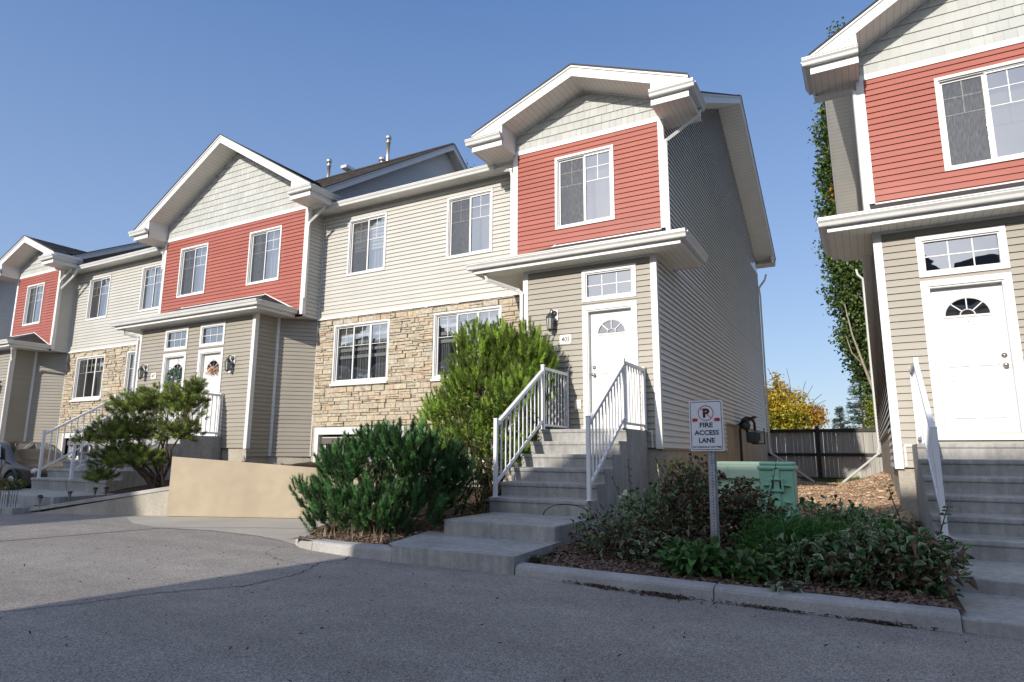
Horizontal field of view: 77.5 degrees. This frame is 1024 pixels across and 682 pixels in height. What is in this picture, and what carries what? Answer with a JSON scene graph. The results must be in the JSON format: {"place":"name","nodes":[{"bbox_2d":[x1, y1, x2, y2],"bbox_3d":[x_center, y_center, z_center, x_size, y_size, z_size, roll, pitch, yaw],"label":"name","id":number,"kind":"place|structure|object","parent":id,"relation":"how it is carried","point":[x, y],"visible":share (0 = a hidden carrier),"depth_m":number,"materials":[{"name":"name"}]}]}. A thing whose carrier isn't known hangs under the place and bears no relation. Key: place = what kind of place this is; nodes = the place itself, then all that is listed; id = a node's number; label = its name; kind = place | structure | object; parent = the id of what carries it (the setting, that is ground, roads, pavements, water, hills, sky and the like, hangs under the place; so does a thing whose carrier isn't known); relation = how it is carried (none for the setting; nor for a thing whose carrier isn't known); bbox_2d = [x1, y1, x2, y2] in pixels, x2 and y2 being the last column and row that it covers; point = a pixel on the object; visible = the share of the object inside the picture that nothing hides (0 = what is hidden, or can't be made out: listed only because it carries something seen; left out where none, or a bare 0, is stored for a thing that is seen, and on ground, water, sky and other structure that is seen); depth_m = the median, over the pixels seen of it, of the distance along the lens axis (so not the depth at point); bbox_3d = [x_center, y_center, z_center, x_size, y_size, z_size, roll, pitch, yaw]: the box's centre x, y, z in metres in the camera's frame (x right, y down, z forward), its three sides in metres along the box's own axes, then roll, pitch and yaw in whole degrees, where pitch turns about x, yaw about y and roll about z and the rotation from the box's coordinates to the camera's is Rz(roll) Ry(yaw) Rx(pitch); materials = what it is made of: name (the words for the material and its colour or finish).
{"place":"outdoors","nodes":[
{"label":"outdoors","id":0,"kind":"place"},
{"bbox_2d":[0,502,44,514],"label":"walkway","id":1,"kind":"structure","parent":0,"point":[18,509],"depth_m":11.66,"materials":[{"name":"concrete"}]},
{"bbox_2d":[0,484,17,506],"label":"wire edging","id":2,"kind":"object","parent":1,"relation":"on","point":[8,494],"visible":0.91,"depth_m":11.77,"materials":[{"name":"metal"}]},
{"bbox_2d":[35,462,322,505],"bbox_3d":[-6.354,2.972,13.531,3.300,0.835,5.700,-5,-12,28],"label":"planting bed","id":3,"kind":"object","parent":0,"point":[167,482],"visible":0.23,"depth_m":13.45,"materials":[{"name":"brown soil"}]},
{"bbox_2d":[70,371,211,488],"bbox_3d":[-7.316,1.830,12.578,3.146,2.450,1.419,-5,-12,28],"label":"pine shrub","id":4,"kind":"object","parent":3,"relation":"on","point":[142,399],"visible":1,"depth_m":12.29,"materials":[{"name":"green plant"}]},
{"bbox_2d":[292,488,489,544],"bbox_3d":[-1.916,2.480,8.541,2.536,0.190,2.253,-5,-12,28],"label":"bark mulch","id":5,"kind":"object","parent":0,"point":[365,534],"visible":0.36,"depth_m":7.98,"materials":[{"name":"brown wood"}]},
{"bbox_2d":[320,525,398,542],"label":"dry grass","id":6,"kind":"structure","parent":5,"relation":"on","point":[351,533],"depth_m":7.62,"materials":[{"name":"beige plant"}]},
{"bbox_2d":[287,415,480,539],"bbox_3d":[-1.897,1.781,8.488,2.793,1.609,1.842,-5,-12,28],"label":"pine shrub","id":7,"kind":"object","parent":5,"relation":"on","point":[410,459],"visible":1,"depth_m":8.15,"materials":[{"name":"green plant"}]},
{"bbox_2d":[408,381,529,514],"bbox_3d":[-0.763,1.670,9.925,1.904,2.174,1.497,-5,-12,28],"label":"leafy shrub","id":8,"kind":"object","parent":5,"relation":"on","point":[479,462],"visible":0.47,"depth_m":9.94,"materials":[{"name":"green plant"}]},
{"bbox_2d":[413,315,559,503],"bbox_3d":[-0.624,1.127,11.001,2.768,3.347,1.896,-5,-12,28],"label":"pine shrub","id":9,"kind":"object","parent":5,"relation":"on","point":[487,370],"visible":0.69,"depth_m":10.88,"materials":[{"name":"green plant"}]},
{"bbox_2d":[0,0,874,457],"label":"sky","id":10,"kind":"structure","parent":0,"point":[105,105],"materials":[{"name":"blue"}]},
{"bbox_2d":[0,489,1023,681],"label":"road","id":11,"kind":"structure","parent":0,"point":[538,627],"depth_m":4.24,"materials":[{"name":"grey asphalt"}]},
{"bbox_2d":[0,280,17,338],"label":"distant townhouse","id":12,"kind":"structure","parent":11,"relation":"on","point":[8,290],"depth_m":26.07,"materials":[{"name":"beige"}]},
{"bbox_2d":[0,441,76,489],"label":"parked car","id":13,"kind":"object","parent":11,"relation":"on","point":[19,459],"visible":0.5,"depth_m":17.09,"materials":[{"name":"grey paint"}]},
{"bbox_2d":[8,528,154,540],"bbox_3d":[-6.349,2.547,8.162,0.037,0.001,3.556,-7,-13,36],"label":"road joint","id":14,"kind":"object","parent":11,"relation":"on","point":[82,534],"visible":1,"depth_m":8.75,"materials":[{"name":"black asphalt"}]},
{"bbox_2d":[0,235,164,459],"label":"end townhouse","id":15,"kind":"structure","parent":11,"relation":"on","point":[67,352],"depth_m":21.77,"materials":[{"name":"beige plastic"}]},
{"bbox_2d":[22,282,48,325],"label":"window","id":16,"kind":"structure","parent":15,"relation":"in","point":[34,296],"depth_m":22.94,"materials":[{"name":"white plastic"}]},
{"bbox_2d":[68,439,91,458],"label":"window","id":17,"kind":"structure","parent":15,"relation":"in","point":[85,448],"depth_m":21.41,"materials":[{"name":"white plastic"}]},
{"bbox_2d":[72,354,105,399],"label":"window","id":18,"kind":"structure","parent":15,"relation":"in","point":[89,370],"depth_m":21.48,"materials":[{"name":"white plastic"}]},
{"bbox_2d":[85,275,115,320],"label":"window","id":19,"kind":"structure","parent":15,"relation":"in","point":[99,290],"depth_m":21.97,"materials":[{"name":"white plastic"}]},
{"bbox_2d":[123,350,135,393],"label":"window","id":20,"kind":"structure","parent":15,"relation":"in","point":[128,377],"depth_m":20.41,"materials":[{"name":"white plastic"}]},
{"bbox_2d":[138,263,162,311],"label":"window","id":21,"kind":"structure","parent":15,"relation":"in","point":[151,280],"depth_m":20.59,"materials":[{"name":"white plastic"}]},
{"bbox_2d":[30,486,168,515],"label":"wing wall","id":22,"kind":"structure","parent":11,"relation":"on","point":[151,502],"depth_m":11.55,"materials":[{"name":"concrete"}]},
{"bbox_2d":[0,436,221,510],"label":"concrete steps","id":23,"kind":"structure","parent":11,"relation":"on","point":[56,485],"depth_m":14.03,"materials":[{"name":"grey concrete"}]},
{"bbox_2d":[0,478,27,490],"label":"flower clump","id":24,"kind":"object","parent":23,"relation":"on","point":[8,482],"visible":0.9,"depth_m":13.97,"materials":[{"name":"green plant"}]},
{"bbox_2d":[36,394,151,477],"bbox_3d":[-10.245,2.322,15.872,0.084,2.044,2.574,-5,-12,28],"label":"stair railing","id":25,"kind":"object","parent":23,"relation":"on","point":[44,434],"visible":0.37,"depth_m":15.08,"materials":[{"name":"white metal"}]},
{"bbox_2d":[69,406,174,478],"bbox_3d":[-9.063,2.214,15.229,0.084,2.044,2.574,-5,-12,28],"label":"stair railing","id":26,"kind":"object","parent":23,"relation":"on","point":[72,468],"visible":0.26,"depth_m":14.16,"materials":[{"name":"white metal"}]},
{"bbox_2d":[109,393,222,470],"bbox_3d":[-7.794,2.098,14.538,0.084,2.044,2.574,-5,-12,28],"label":"stair railing","id":27,"kind":"object","parent":23,"relation":"on","point":[219,414],"visible":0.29,"depth_m":15.54,"materials":[{"name":"white metal"}]},
{"bbox_2d":[11,556,348,610],"bbox_3d":[-2.588,2.101,5.544,0.675,0.001,3.608,-7,-12,35],"label":"road crack","id":28,"kind":"object","parent":11,"relation":"on","point":[183,590],"visible":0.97,"depth_m":5.22,"materials":[{"name":"black asphalt"}]},
{"bbox_2d":[126,516,327,544],"bbox_3d":[-4.255,2.932,10.260,5.300,0.001,2.760,-5,-12,28],"label":"driveway apron","id":29,"kind":"object","parent":11,"relation":"on","point":[286,529],"visible":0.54,"depth_m":10.07,"materials":[{"name":"concrete"}]},
{"bbox_2d":[175,528,292,543],"bbox_3d":[-3.917,2.676,8.835,3.121,0.001,0.294,-6,-12,32],"label":"apron edge","id":30,"kind":"object","parent":29,"relation":"on","point":[248,534],"visible":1,"depth_m":8.71,"materials":[{"name":"concrete"}]},
{"bbox_2d":[167,457,380,517],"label":"retaining wall","id":31,"kind":"structure","parent":29,"relation":"on","point":[198,487],"depth_m":11.25,"materials":[{"name":"beige concrete"}]},
{"bbox_2d":[109,134,467,464],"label":"double townhouse","id":32,"kind":"structure","parent":11,"relation":"on","point":[236,229],"depth_m":17.11,"materials":[{"name":"beige plastic"}]},
{"bbox_2d":[164,359,181,389],"bbox_3d":[-8.968,0.940,16.907,0.707,0.948,0.280,-5,-12,28],"label":"wreath","id":33,"kind":"object","parent":32,"relation":"hanging from","point":[177,372],"visible":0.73,"depth_m":16.90,"materials":[{"name":"green plant"}]},
{"bbox_2d":[166,357,183,421],"bbox_3d":[-8.963,1.429,16.951,0.766,2.004,0.026,-5,-12,28],"label":"door","id":34,"kind":"structure","parent":32,"relation":"in","point":[172,361],"depth_m":17.09,"materials":[{"name":"white paint"}]},
{"bbox_2d":[164,327,190,351],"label":"transom window","id":35,"kind":"structure","parent":32,"relation":"in","point":[169,333],"depth_m":17.20,"materials":[{"name":"white plastic"}]},
{"bbox_2d":[176,242,211,297],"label":"window","id":36,"kind":"structure","parent":32,"relation":"in","point":[187,255],"depth_m":18.73,"materials":[{"name":"white plastic"}]},
{"bbox_2d":[199,353,220,431],"bbox_3d":[-7.668,1.311,16.245,0.766,2.004,0.033,-5,-11,28],"label":"door","id":37,"kind":"structure","parent":32,"relation":"in","point":[213,379],"depth_m":16.26,"materials":[{"name":"white paint"}]},
{"bbox_2d":[202,361,217,374],"bbox_3d":[-7.657,0.673,16.292,0.741,0.463,0.191,-5,-12,28],"label":"door ornament","id":38,"kind":"object","parent":37,"relation":"hanging from","point":[211,369],"depth_m":16.24,"materials":[{"name":"plastic"}]},
{"bbox_2d":[199,321,226,346],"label":"transom window","id":39,"kind":"structure","parent":32,"relation":"in","point":[202,343],"depth_m":16.46,"materials":[{"name":"white plastic"}]},
{"bbox_2d":[246,225,284,285],"bbox_3d":[-6.617,-2.277,17.247,1.260,1.510,0.242,-5,-12,28],"label":"window","id":40,"kind":"structure","parent":32,"relation":"in","point":[276,235],"depth_m":17.30,"materials":[{"name":"white plastic"}]},
{"bbox_2d":[295,532,317,549],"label":"kerb","id":41,"kind":"structure","parent":11,"relation":"on","point":[303,544],"depth_m":7.64,"materials":[{"name":"concrete"}]},
{"bbox_2d":[312,539,391,561],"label":"kerb","id":42,"kind":"structure","parent":11,"relation":"on","point":[381,552],"depth_m":7.02,"materials":[{"name":"concrete"}]},
{"bbox_2d":[389,531,563,574],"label":"walkway","id":43,"kind":"structure","parent":11,"relation":"on","point":[465,552],"depth_m":6.52,"materials":[{"name":"concrete"}]},
{"bbox_2d":[0,545,965,681],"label":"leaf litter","id":44,"kind":"object","parent":11,"relation":"on","point":[385,613],"visible":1,"depth_m":4.16,"materials":[{"name":"brown plant"}]},
{"bbox_2d":[444,428,648,549],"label":"concrete steps","id":45,"kind":"structure","parent":11,"relation":"on","point":[551,471],"depth_m":8.88,"materials":[{"name":"grey concrete"}]},
{"bbox_2d":[491,364,568,496],"bbox_3d":[0.370,1.352,10.105,0.084,2.044,2.554,-5,-12,28],"label":"stair railing","id":46,"kind":"object","parent":45,"relation":"on","point":[507,412],"visible":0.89,"depth_m":9.95,"materials":[{"name":"white metal"}]},
{"bbox_2d":[543,504,591,514],"bbox_3d":[0.704,2.151,8.107,0.691,0.158,0.012,-5,-12,28],"label":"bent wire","id":47,"kind":"object","parent":45,"relation":"on","point":[565,504],"visible":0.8,"depth_m":8.13,"materials":[{"name":"metal"}]},
{"bbox_2d":[585,358,647,500],"bbox_3d":[1.596,1.240,9.438,0.084,2.044,2.554,-5,-12,28],"label":"stair railing","id":48,"kind":"object","parent":45,"relation":"on","point":[621,372],"visible":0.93,"depth_m":9.29,"materials":[{"name":"white metal"}]},
{"bbox_2d":[647,430,653,447],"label":"landing trim","id":49,"kind":"structure","parent":45,"relation":"attached to","point":[651,431],"depth_m":10.47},
{"bbox_2d":[310,63,815,507],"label":"end townhouse","id":50,"kind":"structure","parent":11,"relation":"on","point":[597,222],"depth_m":13.65,"materials":[{"name":"beige plastic"}]},
{"bbox_2d":[322,437,388,460],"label":"window","id":51,"kind":"structure","parent":50,"relation":"in","point":[325,445],"depth_m":15.90,"materials":[{"name":"white plastic"}]},
{"bbox_2d":[331,319,389,383],"bbox_3d":[-3.684,0.288,15.804,1.800,1.505,0.242,-5,-12,28],"label":"window","id":52,"kind":"structure","parent":50,"relation":"in","point":[348,331],"depth_m":15.87,"materials":[{"name":"white plastic"}]},
{"bbox_2d":[346,212,389,276],"bbox_3d":[-3.630,-2.428,16.266,1.250,1.505,0.242,-5,-12,28],"label":"window","id":53,"kind":"structure","parent":50,"relation":"in","point":[378,239],"depth_m":16.28,"materials":[{"name":"white plastic"}]},
{"bbox_2d":[432,305,501,378],"bbox_3d":[-0.966,0.057,14.321,1.810,1.530,0.242,-5,-12,28],"label":"window","id":54,"kind":"structure","parent":50,"relation":"in","point":[438,362],"depth_m":14.61,"materials":[{"name":"white plastic"}]},
{"bbox_2d":[446,188,502,259],"bbox_3d":[-0.883,-2.658,14.888,1.318,1.573,0.452,-5,-12,28],"label":"window","id":55,"kind":"structure","parent":50,"relation":"in","point":[474,218],"depth_m":14.98,"materials":[{"name":"white plastic"}]},
{"bbox_2d":[555,144,621,229],"bbox_3d":[1.538,-3.028,12.930,1.333,1.620,0.452,-5,-12,28],"label":"window","id":56,"kind":"structure","parent":50,"relation":"in","point":[587,194],"depth_m":13.01,"materials":[{"name":"white plastic"}]},
{"bbox_2d":[581,263,636,302],"bbox_3d":[1.723,-1.020,11.320,1.010,0.595,0.090,-5,-12,28],"label":"transom window","id":57,"kind":"structure","parent":50,"relation":"in","point":[585,273],"depth_m":11.30,"materials":[{"name":"white plastic"}]},
{"bbox_2d":[590,309,633,424],"bbox_3d":[1.735,0.444,11.096,0.796,2.004,0.082,-5,-12,28],"label":"door","id":58,"kind":"structure","parent":50,"relation":"in","point":[613,342],"depth_m":11.17,"materials":[{"name":"white paint"}]},
{"bbox_2d":[737,416,764,460],"bbox_3d":[6.199,2.853,16.378,0.646,1.823,0.700,-5,-12,28],"label":"gas meter","id":59,"kind":"object","parent":50,"relation":"attached to","point":[751,437],"visible":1,"depth_m":16.26,"materials":[{"name":"metal"}]},
{"bbox_2d":[515,562,716,600],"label":"kerb","id":60,"kind":"structure","parent":11,"relation":"on","point":[688,588],"depth_m":5.52,"materials":[{"name":"concrete"}]},
{"bbox_2d":[563,580,943,630],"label":"leaf litter","id":61,"kind":"object","parent":11,"relation":"on","point":[663,594],"visible":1,"depth_m":5.00,"materials":[{"name":"brown plant"}]},
{"bbox_2d":[714,583,962,632],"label":"kerb","id":62,"kind":"structure","parent":11,"relation":"on","point":[940,618],"depth_m":4.68,"materials":[{"name":"concrete"}]},
{"bbox_2d":[955,591,1023,639],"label":"walkway","id":63,"kind":"structure","parent":11,"relation":"on","point":[994,615],"depth_m":4.46,"materials":[{"name":"concrete"}]},
{"bbox_2d":[524,514,965,611],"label":"bark mulch","id":64,"kind":"object","parent":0,"point":[862,591],"visible":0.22,"depth_m":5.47,"materials":[{"name":"brown wood"}]},
{"bbox_2d":[529,552,549,563],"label":"broadleaf weed","id":65,"kind":"object","parent":64,"relation":"on","point":[538,560],"visible":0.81,"depth_m":6.24,"materials":[{"name":"green plant"}]},
{"bbox_2d":[568,504,676,563],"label":"dogwood shrub","id":66,"kind":"object","parent":64,"relation":"on","point":[619,539],"visible":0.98,"depth_m":6.48,"materials":[{"name":"green plant"}]},
{"bbox_2d":[612,460,632,511],"bbox_3d":[1.350,1.881,7.620,0.316,0.914,0.149,-1,-10,10],"label":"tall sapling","id":67,"kind":"object","parent":64,"relation":"on","point":[629,483],"visible":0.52,"depth_m":7.67,"materials":[{"name":"green plant"}]},
{"bbox_2d":[611,489,641,525],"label":"pale leaved plant","id":68,"kind":"object","parent":64,"relation":"on","point":[625,494],"visible":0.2,"depth_m":7.38,"materials":[{"name":"green plant"}]},
{"bbox_2d":[618,472,722,541],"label":"dogwood shrub","id":69,"kind":"object","parent":64,"relation":"on","point":[650,504],"visible":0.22,"depth_m":7.02,"materials":[{"name":"green plant"}]},
{"bbox_2d":[655,457,700,545],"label":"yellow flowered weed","id":70,"kind":"object","parent":64,"relation":"on","point":[672,466],"visible":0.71,"depth_m":6.86,"materials":[{"name":"green plant"}]},
{"bbox_2d":[639,453,727,555],"bbox_3d":[1.772,1.720,6.612,0.892,1.119,0.914,-5,-12,28],"label":"dogwood shrub","id":71,"kind":"object","parent":64,"relation":"on","point":[702,492],"visible":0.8,"depth_m":6.54,"materials":[{"name":"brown plant"}]},
{"bbox_2d":[653,534,734,579],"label":"broadleaf weed","id":72,"kind":"object","parent":64,"relation":"on","point":[689,560],"visible":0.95,"depth_m":5.61,"materials":[{"name":"green plant"}]},
{"bbox_2d":[689,400,724,552],"bbox_3d":[1.852,1.424,5.959,0.312,1.735,0.074,-5,-12,28],"label":"fire lane sign","id":73,"kind":"object","parent":64,"relation":"on","point":[706,425],"visible":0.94,"depth_m":6.01,"materials":[{"name":"metal"}]},
{"bbox_2d":[716,544,781,586],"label":"broadleaf weed","id":74,"kind":"object","parent":64,"relation":"on","point":[764,567],"visible":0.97,"depth_m":5.37,"materials":[{"name":"green plant"}]},
{"bbox_2d":[718,475,785,550],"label":"dogwood shrub","id":75,"kind":"object","parent":64,"relation":"on","point":[735,509],"visible":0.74,"depth_m":6.37,"materials":[{"name":"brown plant"}]},
{"bbox_2d":[763,461,776,511],"bbox_3d":[2.672,1.676,6.575,0.217,0.864,0.079,-2,-10,15],"label":"tall sapling","id":76,"kind":"object","parent":64,"relation":"on","point":[772,482],"visible":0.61,"depth_m":6.60,"materials":[{"name":"green plant"}]},
{"bbox_2d":[757,462,799,525],"bbox_3d":[3.307,1.973,7.872,0.436,0.940,0.475,-5,-12,28],"label":"utility pedestal","id":77,"kind":"object","parent":64,"relation":"on","point":[784,490],"visible":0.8,"depth_m":7.72,"materials":[{"name":"green paint"}]},
{"bbox_2d":[765,579,803,593],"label":"broadleaf weed","id":78,"kind":"object","parent":64,"relation":"on","point":[778,585],"visible":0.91,"depth_m":4.97,"materials":[{"name":"green plant"}]},
{"bbox_2d":[729,509,852,576],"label":"ferny weed","id":79,"kind":"object","parent":64,"relation":"on","point":[801,528],"visible":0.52,"depth_m":5.75,"materials":[{"name":"green plant"}]},
{"bbox_2d":[755,530,829,582],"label":"dogwood shrub","id":80,"kind":"object","parent":64,"relation":"on","point":[792,556],"visible":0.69,"depth_m":5.42,"materials":[{"name":"green plant"}]},
{"bbox_2d":[768,494,918,570],"bbox_3d":[3.194,1.829,6.145,1.309,0.695,1.487,-5,-12,28],"label":"dogwood shrub","id":81,"kind":"object","parent":64,"relation":"on","point":[854,512],"visible":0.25,"depth_m":6.00,"materials":[{"name":"green plant"}]},
{"bbox_2d":[817,513,933,586],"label":"ferny weed","id":82,"kind":"object","parent":64,"relation":"on","point":[878,530],"visible":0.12,"depth_m":5.34,"materials":[{"name":"green plant"}]},
{"bbox_2d":[803,518,978,597],"bbox_3d":[3.029,1.761,5.197,1.232,0.633,0.900,-5,-12,28],"label":"dogwood shrub","id":83,"kind":"object","parent":64,"relation":"on","point":[944,566],"visible":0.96,"depth_m":5.03,"materials":[{"name":"green plant"}]},
{"bbox_2d":[882,484,973,589],"bbox_3d":[3.418,1.573,5.162,0.359,0.785,0.732,1,-10,-5],"label":"shrub","id":84,"kind":"object","parent":64,"relation":"on","point":[942,514],"visible":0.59,"depth_m":5.19,"materials":[{"name":"green plant"}]},
{"bbox_2d":[650,471,913,530],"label":"side yard","id":85,"kind":"structure","parent":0,"point":[890,504],"depth_m":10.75,"materials":[{"name":"brown wood"}]},
{"bbox_2d":[717,461,760,513],"bbox_3d":[3.529,2.275,9.247,1.040,1.030,0.947,-5,-12,28],"label":"transformer box","id":86,"kind":"object","parent":85,"relation":"on","point":[732,470],"visible":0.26,"depth_m":9.01,"materials":[{"name":"green paint"}]},
{"bbox_2d":[767,426,882,480],"bbox_3d":[11.846,4.325,24.029,4.945,2.270,0.200,-5,-12,28],"label":"yard fence","id":87,"kind":"object","parent":85,"relation":"on","point":[805,440],"visible":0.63,"depth_m":24.03,"materials":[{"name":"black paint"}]},
{"bbox_2d":[801,0,1023,520],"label":"townhouse","id":88,"kind":"structure","parent":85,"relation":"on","point":[923,100],"depth_m":9.69,"materials":[{"name":"beige plastic"}]},
{"bbox_2d":[904,444,911,466],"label":"landing trim","id":89,"kind":"structure","parent":88,"relation":"attached to","point":[905,452],"depth_m":8.74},
{"bbox_2d":[915,225,1010,277],"bbox_3d":[6.217,-1.222,8.836,1.030,0.600,0.090,-5,-12,28],"label":"transom window","id":90,"kind":"structure","parent":88,"relation":"in","point":[1000,232],"depth_m":8.79,"materials":[{"name":"white plastic"}]},
{"bbox_2d":[912,443,1023,596],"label":"concrete steps","id":91,"kind":"structure","parent":88,"relation":"attached to","point":[983,484],"depth_m":6.70,"materials":[{"name":"grey concrete"}]},
{"bbox_2d":[909,357,950,536],"bbox_3d":[4.931,1.157,7.605,0.084,2.006,2.514,-5,-12,28],"label":"stair railing","id":92,"kind":"object","parent":91,"relation":"on","point":[926,430],"visible":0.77,"depth_m":7.18,"materials":[{"name":"white metal"}]},
{"bbox_2d":[930,283,1020,431],"bbox_3d":[6.229,0.225,8.614,0.816,1.994,0.082,-5,-12,28],"label":"door","id":93,"kind":"structure","parent":88,"relation":"in","point":[975,365],"depth_m":8.63,"materials":[{"name":"white paint"}]},
{"bbox_2d":[931,58,1023,172],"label":"window","id":94,"kind":"structure","parent":88,"relation":"in","point":[981,120],"depth_m":9.84,"materials":[{"name":"white plastic"}]},
{"bbox_2d":[800,476,859,482],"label":"grass","id":95,"kind":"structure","parent":0,"point":[834,480],"depth_m":22.60,"materials":[{"name":"green plant"}]},
{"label":"back lawn","id":96,"kind":"structure","parent":0,"visible":0},
{"bbox_2d":[765,372,829,451],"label":"yellow maple","id":97,"kind":"object","parent":96,"relation":"on","point":[785,412],"visible":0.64,"depth_m":41.69,"materials":[{"name":"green plant"}]},
{"bbox_2d":[768,369,825,418],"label":"bare twigs","id":98,"kind":"object","parent":97,"relation":"attached to","point":[803,388],"visible":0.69,"depth_m":41.92,"materials":[{"name":"plant"}]},
{"bbox_2d":[807,17,872,414],"bbox_3d":[14.641,-4.376,27.489,3.238,20.849,2.851,-5,-12,28],"label":"columnar aspen","id":99,"kind":"object","parent":96,"relation":"on","point":[845,280],"visible":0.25,"depth_m":26.89,"materials":[{"name":"green plant"}]},
{"bbox_2d":[844,304,871,389],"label":"bare branch","id":100,"kind":"object","parent":99,"relation":"attached to","point":[863,364],"visible":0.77,"depth_m":25.36,"materials":[{"name":"beige plant"}]},
{"bbox_2d":[828,406,861,472],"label":"juniper","id":101,"kind":"object","parent":96,"relation":"on","point":[840,419],"visible":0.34,"depth_m":42.44,"materials":[{"name":"green plant"}]},
{"bbox_2d":[842,373,879,473],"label":"blue spruce","id":102,"kind":"object","parent":96,"relation":"on","point":[856,405],"visible":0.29,"depth_m":42.04,"materials":[{"name":"green plant"}]},
{"bbox_2d":[854,395,874,452],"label":"lime shrub","id":103,"kind":"object","parent":96,"relation":"on","point":[870,413],"visible":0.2,"depth_m":24.21,"materials":[{"name":"green plant"}]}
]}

